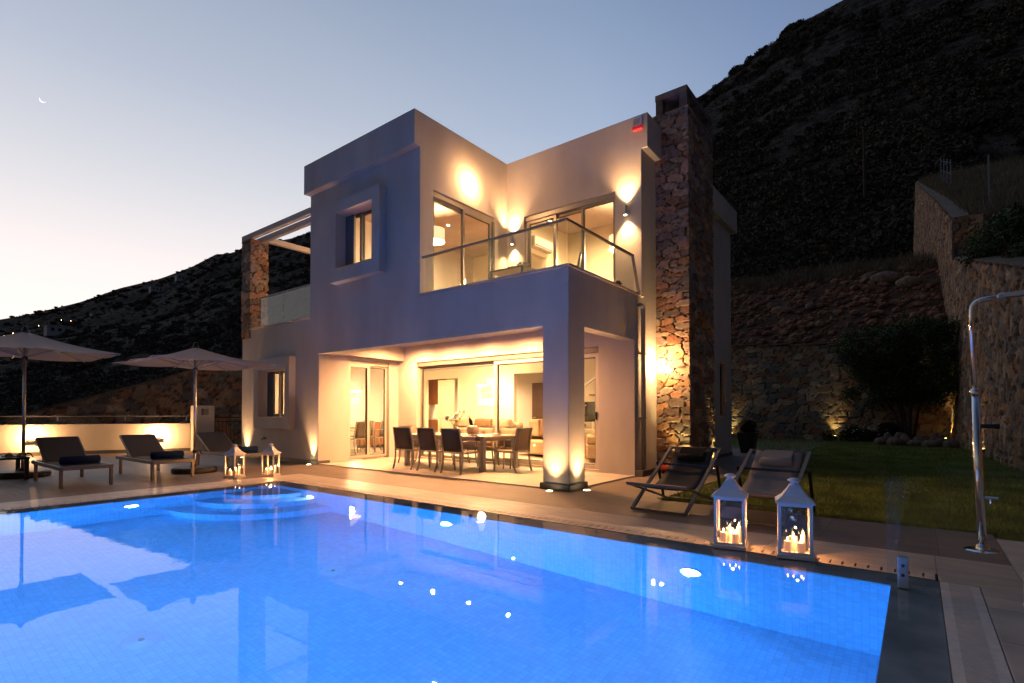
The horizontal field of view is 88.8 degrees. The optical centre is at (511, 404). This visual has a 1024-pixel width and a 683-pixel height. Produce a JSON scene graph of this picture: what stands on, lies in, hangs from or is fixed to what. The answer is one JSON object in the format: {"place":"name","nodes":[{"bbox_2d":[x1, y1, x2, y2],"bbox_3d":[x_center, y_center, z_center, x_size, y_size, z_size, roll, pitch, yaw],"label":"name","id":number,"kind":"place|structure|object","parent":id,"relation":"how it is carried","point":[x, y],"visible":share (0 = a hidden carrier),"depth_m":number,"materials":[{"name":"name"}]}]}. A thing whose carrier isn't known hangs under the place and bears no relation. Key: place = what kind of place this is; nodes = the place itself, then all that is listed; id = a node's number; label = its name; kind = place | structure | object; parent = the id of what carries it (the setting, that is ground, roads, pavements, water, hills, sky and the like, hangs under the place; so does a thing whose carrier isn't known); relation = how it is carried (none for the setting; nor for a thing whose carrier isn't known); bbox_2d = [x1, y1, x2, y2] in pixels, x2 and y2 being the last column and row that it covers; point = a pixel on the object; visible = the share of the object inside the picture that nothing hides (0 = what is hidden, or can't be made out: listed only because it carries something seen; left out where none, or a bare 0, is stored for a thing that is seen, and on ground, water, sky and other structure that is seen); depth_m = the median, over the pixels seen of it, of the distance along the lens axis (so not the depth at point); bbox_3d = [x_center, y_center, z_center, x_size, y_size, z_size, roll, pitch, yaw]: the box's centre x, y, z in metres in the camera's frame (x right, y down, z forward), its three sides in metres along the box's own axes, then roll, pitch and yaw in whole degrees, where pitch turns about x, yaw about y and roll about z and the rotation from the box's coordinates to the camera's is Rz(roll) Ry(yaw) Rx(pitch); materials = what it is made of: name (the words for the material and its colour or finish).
{"place":"outdoors","nodes":[
{"label":"outdoors","id":0,"kind":"place"},
{"bbox_2d":[0,0,841,318],"label":"sky","id":1,"kind":"structure","parent":0,"point":[166,134],"materials":[{"name":"blue"}]},
{"bbox_2d":[438,380,454,431],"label":"interior door","id":2,"kind":"structure","parent":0,"point":[446,397],"depth_m":18.01,"materials":[{"name":"beige paint"}]},
{"bbox_2d":[0,481,951,682],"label":"pool water","id":3,"kind":"structure","parent":0,"point":[280,582],"depth_m":3.33,"materials":[{"name":"liquid"}]},
{"bbox_2d":[0,444,1011,565],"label":"deck","id":4,"kind":"structure","parent":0,"point":[618,497],"depth_m":7.86,"materials":[{"name":"stone"}]},
{"bbox_2d":[0,455,29,479],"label":"side table","id":5,"kind":"object","parent":4,"relation":"on","point":[26,465],"visible":0.61,"depth_m":9.54,"materials":[{"name":"wood"}]},
{"bbox_2d":[0,326,119,478],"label":"parasol","id":6,"kind":"object","parent":4,"relation":"on","point":[25,345],"visible":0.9,"depth_m":9.98,"materials":[{"name":"beige fabric"}]},
{"bbox_2d":[31,436,113,488],"bbox_3d":[-7.772,0.980,9.219,2.010,0.767,0.705,-1,-1,38],"label":"sun lounger","id":7,"kind":"object","parent":4,"relation":"on","point":[52,450],"visible":0.77,"depth_m":9.42,"materials":[{"name":"grey"}]},
{"bbox_2d":[59,455,100,465],"bbox_3d":[-7.290,0.939,8.835,0.157,0.143,0.540,-1,-1,32],"label":"rolled towel","id":8,"kind":"object","parent":7,"relation":"on","point":[78,460],"visible":1,"depth_m":8.78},
{"bbox_2d":[0,416,190,455],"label":"garden wall","id":9,"kind":"structure","parent":4,"relation":"on","point":[100,439],"depth_m":15.65,"materials":[{"name":"paint"}]},
{"bbox_2d":[116,434,194,479],"bbox_3d":[-7.037,0.999,10.281,2.010,0.767,0.705,-1,-1,38],"label":"sun lounger","id":10,"kind":"object","parent":4,"relation":"on","point":[139,448],"visible":0.83,"depth_m":10.47,"materials":[{"name":"grey"}]},
{"bbox_2d":[150,450,183,459],"bbox_3d":[-6.530,0.958,9.915,0.157,0.143,0.540,-1,-1,34],"label":"rolled towel","id":11,"kind":"object","parent":10,"relation":"on","point":[166,455],"visible":1,"depth_m":9.86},
{"bbox_2d":[112,342,275,473],"bbox_3d":[-6.518,0.056,10.756,2.260,2.670,2.260,-1,-1,38],"label":"parasol","id":12,"kind":"object","parent":4,"relation":"on","point":[195,358],"visible":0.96,"depth_m":10.73,"materials":[{"name":"beige fabric"}]},
{"bbox_2d":[190,406,214,450],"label":"wall pier","id":13,"kind":"structure","parent":4,"relation":"on","point":[205,422],"depth_m":16.80,"materials":[{"name":"paint"}]},
{"bbox_2d":[214,417,241,446],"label":"metal gate","id":14,"kind":"structure","parent":13,"relation":"attached to","point":[226,425],"depth_m":17.33,"materials":[{"name":"black"}]},
{"bbox_2d":[196,432,266,470],"bbox_3d":[-6.358,1.026,11.779,2.010,0.767,0.705,-1,-1,36],"label":"sun lounger","id":15,"kind":"object","parent":4,"relation":"on","point":[218,443],"visible":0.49,"depth_m":11.98,"materials":[{"name":"grey"}]},
{"bbox_2d":[238,446,257,452],"bbox_3d":[-5.767,0.983,11.323,0.157,0.143,0.540,-1,-1,30],"label":"rolled towel","id":16,"kind":"object","parent":15,"relation":"on","point":[249,449],"visible":0.62,"depth_m":11.35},
{"bbox_2d":[223,444,245,478],"bbox_3d":[-5.212,1.060,9.828,0.279,0.628,0.279,0,-1,18],"label":"candle lantern","id":17,"kind":"object","parent":4,"relation":"on","point":[234,450],"visible":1,"depth_m":9.75,"materials":[{"name":"white metal"}]},
{"bbox_2d":[260,443,280,476],"bbox_3d":[-4.633,1.064,10.037,0.279,0.628,0.279,0,-1,3],"label":"candle lantern","id":18,"kind":"object","parent":4,"relation":"on","point":[270,449],"visible":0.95,"depth_m":9.95,"materials":[{"name":"white metal"}]},
{"bbox_2d":[241,84,736,491],"bbox_3d":[-0.320,-2.443,14.803,11.457,7.910,9.420,-1,-1,38],"label":"villa","id":19,"kind":"object","parent":4,"relation":"on","point":[404,309],"visible":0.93,"depth_m":11.13,"materials":[{"name":"paint"}]},
{"bbox_2d":[273,371,281,416],"bbox_3d":[-6.267,-0.274,13.857,0.546,1.200,0.060,-1,-1,38],"label":"window","id":20,"kind":"structure","parent":19,"relation":"in","point":[276,372],"depth_m":13.68,"materials":[{"name":"silver metal"}]},
{"bbox_2d":[281,371,283,416],"bbox_3d":[-5.749,-0.280,13.506,0.804,1.200,0.060,-1,-1,38],"label":"window","id":21,"kind":"structure","parent":19,"relation":"in","point":[282,415],"depth_m":13.71,"materials":[{"name":"silver metal"}]},
{"bbox_2d":[351,387,360,404],"bbox_3d":[-5.336,-0.296,17.109,0.037,0.600,0.900,-1,-1,38],"label":"framed picture","id":22,"kind":"object","parent":19,"relation":"attached to","point":[355,398],"visible":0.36,"depth_m":17.32,"materials":[{"name":"white paper"}]},
{"bbox_2d":[355,212,362,260],"bbox_3d":[-3.531,-3.651,11.797,0.529,1.240,0.060,-1,-1,38],"label":"window","id":23,"kind":"structure","parent":19,"relation":"in","point":[358,215],"depth_m":11.63,"materials":[{"name":"grey"}]},
{"bbox_2d":[349,364,369,458],"bbox_3d":[-3.909,0.174,13.306,0.060,2.375,0.650,-1,-1,38],"label":"sliding door","id":24,"kind":"structure","parent":19,"relation":"in","point":[367,367],"depth_m":13.48,"materials":[{"name":"beige"}]},
{"bbox_2d":[350,421,371,454],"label":"indoor chair","id":25,"kind":"object","parent":19,"relation":"on","point":[359,432],"visible":0.68,"depth_m":14.47,"materials":[{"name":"beige"}]},
{"bbox_2d":[350,420,374,450],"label":"indoor chair","id":26,"kind":"object","parent":19,"relation":"on","point":[373,426],"visible":0.34,"depth_m":16.34,"materials":[{"name":"beige"}]},
{"bbox_2d":[363,209,371,259],"bbox_3d":[-3.028,-3.657,11.458,0.781,1.240,0.060,-1,-1,38],"label":"window","id":27,"kind":"structure","parent":19,"relation":"in","point":[370,211],"depth_m":11.65,"materials":[{"name":"grey"}]},
{"bbox_2d":[356,420,382,444],"bbox_3d":[-4.205,0.950,18.045,0.630,0.800,2.340,-1,-1,38],"label":"kitchen cabinet","id":28,"kind":"object","parent":19,"relation":"on","point":[377,425],"visible":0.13,"depth_m":17.27,"materials":[{"name":"brown wood"}]},
{"bbox_2d":[364,421,382,451],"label":"indoor chair","id":29,"kind":"object","parent":19,"relation":"on","point":[380,432],"visible":0.41,"depth_m":16.02,"materials":[{"name":"beige"}]},
{"bbox_2d":[365,366,386,456],"bbox_3d":[-3.595,0.183,13.809,0.060,2.375,0.650,-1,-1,38],"label":"sliding door","id":30,"kind":"structure","parent":19,"relation":"in","point":[374,367],"depth_m":14.01,"materials":[{"name":"beige"}]},
{"bbox_2d":[393,427,430,469],"bbox_3d":[-2.183,0.947,11.354,0.585,0.920,0.610,-1,-1,35],"label":"dining chair","id":31,"kind":"object","parent":19,"relation":"on","point":[403,439],"visible":0.76,"depth_m":11.15,"materials":[{"name":"beige"}]},
{"bbox_2d":[398,425,431,463],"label":"dining chair","id":32,"kind":"object","parent":19,"relation":"on","point":[413,428],"visible":0.23,"depth_m":12.72,"materials":[{"name":"beige"}]},
{"bbox_2d":[416,427,455,472],"bbox_3d":[-1.582,0.938,10.876,0.585,0.920,0.610,-1,-1,40],"label":"dining chair","id":33,"kind":"object","parent":19,"relation":"on","point":[427,441],"visible":0.77,"depth_m":10.69,"materials":[{"name":"beige"}]},
{"bbox_2d":[429,379,446,404],"bbox_3d":[-2.845,-0.523,19.852,0.600,1.050,0.420,-1,-1,38],"label":"wall cabinet","id":34,"kind":"object","parent":19,"relation":"attached to","point":[433,392],"depth_m":19.67,"materials":[{"name":"brown wood"}]},
{"bbox_2d":[429,379,438,403],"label":"door","id":35,"kind":"structure","parent":34,"relation":"in","point":[433,384],"depth_m":19.67,"materials":[{"name":"brown wood"}]},
{"bbox_2d":[434,203,444,244],"bbox_3d":[-1.860,-4.354,12.488,0.500,0.950,0.500,-1,-1,38],"label":"pendant lamp","id":36,"kind":"object","parent":19,"relation":"hanging from","point":[439,235],"visible":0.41,"depth_m":12.33,"materials":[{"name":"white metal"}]},
{"bbox_2d":[428,419,457,432],"bbox_3d":[-2.627,0.959,19.650,1.140,0.840,0.630,-1,-1,38],"label":"kitchen cabinet","id":37,"kind":"object","parent":19,"relation":"on","point":[432,423],"visible":0.21,"depth_m":19.51,"materials":[{"name":"brown wood"}]},
{"bbox_2d":[433,198,460,290],"bbox_3d":[-1.353,-2.980,10.995,0.060,2.450,0.980,-1,-1,38],"label":"sliding door","id":38,"kind":"structure","parent":19,"relation":"in","point":[436,201],"depth_m":10.76,"materials":[{"name":"silver metal"}]},
{"bbox_2d":[438,425,469,464],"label":"dining chair","id":39,"kind":"object","parent":19,"relation":"on","point":[462,428],"visible":0.17,"depth_m":12.62,"materials":[{"name":"beige"}]},
{"bbox_2d":[421,361,493,460],"bbox_3d":[-1.361,0.175,13.084,2.640,2.365,0.060,-1,-1,38],"label":"sliding door","id":40,"kind":"structure","parent":19,"relation":"in","point":[490,362],"depth_m":13.55,"materials":[{"name":"silver metal"}]},
{"bbox_2d":[440,428,480,474],"bbox_3d":[-1.031,0.930,10.411,0.585,0.920,0.610,-1,-1,39],"label":"dining chair","id":41,"kind":"object","parent":19,"relation":"on","point":[451,440],"visible":0.98,"depth_m":10.24,"materials":[{"name":"beige"}]},
{"bbox_2d":[404,432,517,472],"bbox_3d":[-1.159,1.037,11.647,2.440,0.740,1.200,-1,-1,38],"label":"dining table","id":42,"kind":"object","parent":19,"relation":"on","point":[482,439],"visible":0.36,"depth_m":11.02,"materials":[{"name":"beige"}]},
{"bbox_2d":[445,409,465,427],"bbox_3d":[-1.284,0.384,11.810,0.412,0.557,0.327,-1,-1,38],"label":"flower vase","id":43,"kind":"object","parent":42,"relation":"on","point":[447,417],"visible":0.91,"depth_m":11.81,"materials":[{"name":"white glass"}]},
{"bbox_2d":[466,425,477,433],"bbox_3d":[-0.873,0.556,11.421,0.250,0.200,0.250,-1,-1,38],"label":"wine bucket","id":44,"kind":"object","parent":42,"relation":"on","point":[471,429],"visible":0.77,"depth_m":11.32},
{"bbox_2d":[462,434,511,449],"bbox_3d":[-0.511,0.790,11.148,0.369,0.275,1.246,-1,-1,38],"label":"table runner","id":45,"kind":"object","parent":42,"relation":"on","point":[469,445],"visible":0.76,"depth_m":10.71,"materials":[{"name":"fabric"}]},
{"bbox_2d":[461,209,491,284],"bbox_3d":[-0.785,-2.969,11.630,0.060,2.450,0.960,-1,-1,38],"label":"sliding door","id":46,"kind":"structure","parent":19,"relation":"in","point":[463,212],"depth_m":11.34,"materials":[{"name":"silver metal"}]},
{"bbox_2d":[461,426,494,466],"bbox_3d":[-0.787,0.958,11.980,0.585,0.920,0.610,-1,-1,40],"label":"dining chair","id":47,"kind":"object","parent":19,"relation":"on","point":[488,429],"visible":0.56,"depth_m":12.10,"materials":[{"name":"beige"}]},
{"bbox_2d":[477,378,493,405],"bbox_3d":[-0.794,-0.399,16.977,0.850,0.900,0.037,-1,-1,38],"label":"framed picture","id":48,"kind":"object","parent":19,"relation":"attached to","point":[485,395],"visible":0.71,"depth_m":16.98,"materials":[{"name":"white paper"}]},
{"bbox_2d":[458,418,522,446],"bbox_3d":[-0.943,0.890,16.354,2.600,0.900,0.920,-1,-1,38],"label":"sofa","id":49,"kind":"object","parent":19,"relation":"on","point":[487,422],"visible":0.19,"depth_m":16.23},
{"bbox_2d":[486,426,518,468],"bbox_3d":[-0.235,0.950,11.552,0.585,0.920,0.610,-1,-1,36],"label":"dining chair","id":50,"kind":"object","parent":19,"relation":"on","point":[508,430],"visible":0.53,"depth_m":11.73,"materials":[{"name":"beige"}]},
{"bbox_2d":[489,264,535,278],"bbox_3d":[0.119,-2.139,9.941,0.800,0.730,0.800,-1,-1,38],"label":"balcony table","id":51,"kind":"object","parent":19,"relation":"on","point":[511,270],"visible":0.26,"depth_m":9.71,"materials":[{"name":"beige"}]},
{"bbox_2d":[493,427,532,472],"bbox_3d":[0.027,0.936,10.780,0.610,0.920,0.585,-1,-1,38],"label":"dining chair","id":52,"kind":"object","parent":19,"relation":"on","point":[522,441],"visible":0.96,"depth_m":10.66,"materials":[{"name":"beige"}]},
{"bbox_2d":[521,419,542,454],"bbox_3d":[0.861,0.848,13.943,0.920,0.900,2.000,1,-1,-32],"label":"sofa","id":53,"kind":"object","parent":19,"relation":"on","point":[536,444],"visible":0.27,"depth_m":14.11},
{"bbox_2d":[531,235,552,253],"bbox_3d":[0.755,-4.112,13.469,0.206,0.280,0.840,-1,-1,38],"label":"air conditioner","id":54,"kind":"object","parent":19,"relation":"attached to","point":[538,243],"visible":0.82,"depth_m":13.34,"materials":[{"name":"white plastic"}]},
{"bbox_2d":[527,214,557,266],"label":"sliding door","id":55,"kind":"structure","parent":19,"relation":"in","point":[553,217],"depth_m":11.79,"materials":[{"name":"silver metal"}]},
{"bbox_2d":[494,352,598,468],"bbox_3d":[0.680,0.145,11.408,2.760,2.365,0.090,-1,-1,38],"label":"sliding door","id":56,"kind":"structure","parent":19,"relation":"in","point":[587,355],"depth_m":11.53,"materials":[{"name":"beige"}]},
{"bbox_2d":[558,209,585,269],"bbox_3d":[1.271,-3.000,11.557,0.780,2.510,0.060,-1,-1,38],"label":"sliding door","id":57,"kind":"structure","parent":19,"relation":"in","point":[577,211],"depth_m":11.48,"materials":[{"name":"silver metal"}]},
{"bbox_2d":[585,402,594,455],"bbox_3d":[2.126,0.634,13.461,0.400,1.410,1.200,0,-1,-22],"label":"television","id":58,"kind":"object","parent":19,"relation":"on","point":[590,412],"visible":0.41,"depth_m":13.51,"materials":[{"name":"glass"}]},
{"bbox_2d":[586,434,594,458],"bbox_3d":[2.242,0.824,12.615,0.920,0.900,1.400,0,-1,8],"label":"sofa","id":59,"kind":"object","parent":19,"relation":"on","point":[590,446],"visible":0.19,"depth_m":11.97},
{"bbox_2d":[581,198,614,281],"bbox_3d":[1.835,-3.009,11.044,0.820,2.510,0.060,-1,-1,38],"label":"sliding door","id":60,"kind":"structure","parent":19,"relation":"in","point":[583,208],"depth_m":11.18,"materials":[{"name":"silver metal"}]},
{"bbox_2d":[632,115,642,131],"bbox_3d":[2.494,-5.577,10.389,0.200,0.260,0.078,-1,-1,38],"label":"alarm siren","id":61,"kind":"object","parent":19,"relation":"attached to","point":[637,123],"visible":1,"depth_m":10.36,"materials":[{"name":"red plastic"}]},
{"bbox_2d":[720,364,721,416],"bbox_3d":[5.778,-0.395,14.634,0.060,1.470,0.520,-1,-1,38],"label":"window","id":62,"kind":"structure","parent":19,"relation":"in","point":[720,364],"depth_m":14.79,"materials":[{"name":"black glass"}]},
{"bbox_2d":[626,446,722,515],"bbox_3d":[2.135,0.949,6.774,0.845,0.733,1.319,-1,-1,40],"label":"deck chair","id":63,"kind":"object","parent":4,"relation":"on","point":[689,469],"visible":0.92,"depth_m":6.94,"materials":[{"name":"fabric"}]},
{"bbox_2d":[737,420,758,452],"bbox_3d":[7.287,0.976,16.166,0.517,1.023,0.525,-1,-1,38],"label":"plant pot","id":64,"kind":"object","parent":4,"relation":"on","point":[747,436],"visible":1,"depth_m":16.03,"materials":[{"name":"ceramic"}]},
{"bbox_2d":[710,449,815,527],"bbox_3d":[2.969,0.938,6.153,0.845,0.733,1.319,-1,-1,42],"label":"deck chair","id":65,"kind":"object","parent":4,"relation":"on","point":[771,472],"visible":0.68,"depth_m":6.37,"materials":[{"name":"fabric"}]},
{"bbox_2d":[963,290,1023,553],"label":"outdoor shower","id":66,"kind":"object","parent":4,"relation":"on","point":[981,545],"visible":1,"depth_m":4.61,"materials":[{"name":"silver metal"}]},
{"bbox_2d":[0,474,1022,592],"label":"pool coping","id":67,"kind":"object","parent":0,"point":[978,574],"visible":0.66,"depth_m":5.51,"materials":[{"name":"stone"}]},
{"bbox_2d":[0,480,279,510],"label":"gutter grating","id":68,"kind":"object","parent":67,"relation":"on","point":[63,503],"visible":0.41,"depth_m":7.57,"materials":[{"name":"stone"}]},
{"bbox_2d":[278,479,934,579],"bbox_3d":[-0.537,1.343,6.681,9.240,0.051,0.196,-1,-1,38],"label":"gutter grating","id":69,"kind":"object","parent":67,"relation":"on","point":[877,568],"visible":0.54,"depth_m":5.37,"materials":[{"name":"stone"}]},
{"bbox_2d":[711,473,748,550],"bbox_3d":[1.983,0.955,4.747,0.291,0.659,0.291,-1,-1,28],"label":"candle lantern","id":70,"kind":"object","parent":67,"relation":"on","point":[730,489],"visible":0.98,"depth_m":4.68,"materials":[{"name":"white metal"}]},
{"bbox_2d":[720,528,726,541],"bbox_3d":[1.913,1.185,4.729,0.060,0.136,0.059,-1,-1,38],"label":"candle","id":71,"kind":"object","parent":70,"relation":"in","point":[723,535],"visible":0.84,"depth_m":4.71,"materials":[{"name":"beige wax"}]},
{"bbox_2d":[726,525,732,541],"bbox_3d":[1.990,1.173,4.779,0.062,0.161,0.061,-1,-1,38],"label":"candle","id":72,"kind":"object","parent":70,"relation":"in","point":[729,530],"visible":0.91,"depth_m":4.75,"materials":[{"name":"beige wax"}]},
{"bbox_2d":[775,478,815,561],"bbox_3d":[2.388,0.949,4.421,0.291,0.659,0.291,0,-1,26],"label":"candle lantern","id":73,"kind":"object","parent":67,"relation":"on","point":[792,494],"visible":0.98,"depth_m":4.34,"materials":[{"name":"white metal"}]},
{"bbox_2d":[784,536,791,551],"bbox_3d":[2.319,1.179,4.400,0.060,0.136,0.059,-1,-1,38],"label":"candle","id":74,"kind":"object","parent":73,"relation":"in","point":[787,545],"visible":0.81,"depth_m":4.38,"materials":[{"name":"beige wax"}]},
{"bbox_2d":[789,533,796,551],"bbox_3d":[2.394,1.168,4.453,0.062,0.161,0.061,-1,-1,38],"label":"candle","id":75,"kind":"object","parent":73,"relation":"in","point":[792,538],"visible":0.88,"depth_m":4.42,"materials":[{"name":"beige wax"}]},
{"bbox_2d":[797,539,804,552],"bbox_3d":[2.407,1.181,4.352,0.056,0.131,0.055,-1,-1,38],"label":"candle","id":76,"kind":"object","parent":73,"relation":"in","point":[801,547],"visible":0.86,"depth_m":4.33,"materials":[{"name":"beige wax"}]},
{"bbox_2d":[0,0,1023,411],"bbox_3d":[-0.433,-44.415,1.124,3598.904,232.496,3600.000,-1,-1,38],"label":"hills","id":77,"kind":"structure","parent":0,"point":[234,266],"depth_m":148.25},
{"bbox_2d":[44,324,72,336],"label":"hillside house","id":78,"kind":"structure","parent":77,"relation":"on","point":[52,330],"depth_m":238.98,"materials":[{"name":"grey"}]},
{"bbox_2d":[0,357,241,443],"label":"stone wall","id":79,"kind":"structure","parent":77,"relation":"on","point":[219,390],"depth_m":21.31,"materials":[{"name":"stone"}]},
{"bbox_2d":[0,0,1023,420],"bbox_3d":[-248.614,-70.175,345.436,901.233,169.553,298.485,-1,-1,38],"label":"hillside scrub","id":80,"kind":"object","parent":77,"relation":"on","point":[792,208],"visible":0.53,"depth_m":89.72,"materials":[{"name":"plant"}]},
{"bbox_2d":[532,383,542,418],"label":"interior door","id":81,"kind":"structure","parent":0,"point":[537,400],"depth_m":19.05,"materials":[{"name":"brown wood"}]},
{"bbox_2d":[731,259,950,345],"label":"earth bank","id":82,"kind":"structure","parent":0,"point":[896,293],"depth_m":27.19,"materials":[{"name":"soil"}]},
{"bbox_2d":[731,258,948,344],"bbox_3d":[12.457,-5.166,31.149,20.656,5.442,8.026,-1,-1,38],"label":"rubble","id":83,"kind":"object","parent":82,"relation":"on","point":[802,325],"visible":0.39,"depth_m":27.23,"materials":[{"name":"stone"}]},
{"bbox_2d":[869,271,902,282],"bbox_3d":[20.033,-6.732,28.049,1.499,0.818,0.831,-1,-1,38],"label":"boulder","id":84,"kind":"object","parent":83,"relation":"on","point":[889,276],"visible":0.71,"depth_m":27.75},
{"bbox_2d":[895,276,922,287],"bbox_3d":[20.218,-6.197,26.650,1.132,0.708,0.646,-1,-1,38],"label":"boulder","id":85,"kind":"object","parent":83,"relation":"on","point":[908,281],"visible":0.94,"depth_m":26.43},
{"bbox_2d":[658,438,1023,541],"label":"lawn ground","id":86,"kind":"structure","parent":0,"point":[786,444],"depth_m":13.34,"materials":[{"name":"plant"}]},
{"bbox_2d":[731,341,951,440],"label":"stone wall","id":87,"kind":"structure","parent":86,"relation":"on","point":[781,391],"depth_m":24.74,"materials":[{"name":"stone"}]},
{"bbox_2d":[821,422,912,441],"bbox_3d":[14.895,1.224,22.069,3.248,1.018,1.556,-1,-1,38],"label":"flowering shrub","id":88,"kind":"object","parent":86,"relation":"on","point":[883,429],"visible":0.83,"depth_m":22.05,"materials":[{"name":"green plant"}]},
{"bbox_2d":[874,437,886,444],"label":"edging rock","id":89,"kind":"object","parent":86,"relation":"on","point":[880,440],"visible":0.72,"depth_m":20.16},
{"bbox_2d":[886,436,901,445],"bbox_3d":[14.520,1.431,19.891,0.436,0.453,0.592,0,-1,20],"label":"edging rock","id":90,"kind":"object","parent":86,"relation":"on","point":[893,440],"visible":0.77,"depth_m":19.72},
{"bbox_2d":[832,315,960,439],"bbox_3d":[15.352,-0.945,20.964,4.351,5.068,3.950,-1,-1,38],"label":"garden tree","id":91,"kind":"object","parent":86,"relation":"on","point":[880,372],"visible":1,"depth_m":20.64,"materials":[{"name":"green plant"}]},
{"bbox_2d":[900,434,910,445],"bbox_3d":[14.923,1.404,19.846,0.322,0.586,0.444,0,-1,13],"label":"edging rock","id":92,"kind":"object","parent":86,"relation":"on","point":[905,438],"visible":0.57,"depth_m":19.74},
{"bbox_2d":[906,440,921,446],"bbox_3d":[14.971,1.464,19.439,0.515,0.318,0.660,-1,-1,38],"label":"edging rock","id":93,"kind":"object","parent":86,"relation":"on","point":[914,442],"visible":0.74,"depth_m":19.22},
{"bbox_2d":[921,440,942,446],"bbox_3d":[15.159,1.453,18.908,0.610,0.338,0.735,0,-1,9],"label":"edging rock","id":94,"kind":"object","parent":86,"relation":"on","point":[931,443],"visible":0.82,"depth_m":18.68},
{"bbox_2d":[943,439,960,447],"bbox_3d":[15.350,1.408,18.260,0.496,0.408,0.384,-1,-1,38],"label":"edging rock","id":95,"kind":"object","parent":86,"relation":"on","point":[950,443],"visible":0.77,"depth_m":18.15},
{"bbox_2d":[913,181,1023,470],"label":"stone wall","id":96,"kind":"structure","parent":86,"relation":"on","point":[943,225],"depth_m":15.52,"materials":[{"name":"stone"}]},
{"bbox_2d":[937,162,1023,256],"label":"terrace","id":97,"kind":"structure","parent":0,"point":[986,215],"depth_m":25.91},
{"bbox_2d":[731,153,1023,294],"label":"dry grass","id":98,"kind":"structure","parent":97,"relation":"on","point":[932,182],"depth_m":30.31,"materials":[{"name":"plant"}]},
{"bbox_2d":[940,158,950,183],"bbox_3d":[29.672,-15.764,35.804,0.062,4.830,6.668,-1,-1,35],"label":"fence","id":99,"kind":"object","parent":97,"relation":"on","point":[946,170],"visible":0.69,"depth_m":34.90,"materials":[{"name":"grey"}]},
{"bbox_2d":[987,155,989,201],"bbox_3d":[22.033,-10.364,24.167,0.080,2.330,0.080,-1,-1,38],"label":"fence post","id":100,"kind":"object","parent":97,"relation":"on","point":[988,177],"visible":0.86,"depth_m":24.14,"materials":[{"name":"grey"}]},
{"bbox_2d":[957,218,1022,267],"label":"bush","id":101,"kind":"object","parent":97,"relation":"on","point":[984,244],"visible":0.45,"depth_m":16.55,"materials":[{"name":"green plant"}]},
{"bbox_2d":[986,202,1023,258],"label":"bush","id":102,"kind":"object","parent":97,"relation":"on","point":[1011,225],"visible":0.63,"depth_m":13.24,"materials":[{"name":"green plant"}]},
{"bbox_2d":[980,539,1023,682],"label":"side paving","id":103,"kind":"structure","parent":0,"point":[1005,609],"depth_m":3.12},
{"bbox_2d":[885,435,1023,605],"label":"glass screen","id":104,"kind":"object","parent":103,"relation":"on","point":[902,571],"visible":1,"depth_m":3.59,"materials":[{"name":"clear glass"}]},
{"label":"gutter channel","id":105,"kind":"structure","parent":0,"visible":0},
{"bbox_2d":[940,581,1012,682],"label":"gutter grating","id":106,"kind":"object","parent":105,"relation":"in","point":[975,653],"visible":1,"depth_m":2.79,"materials":[{"name":"plastic"}]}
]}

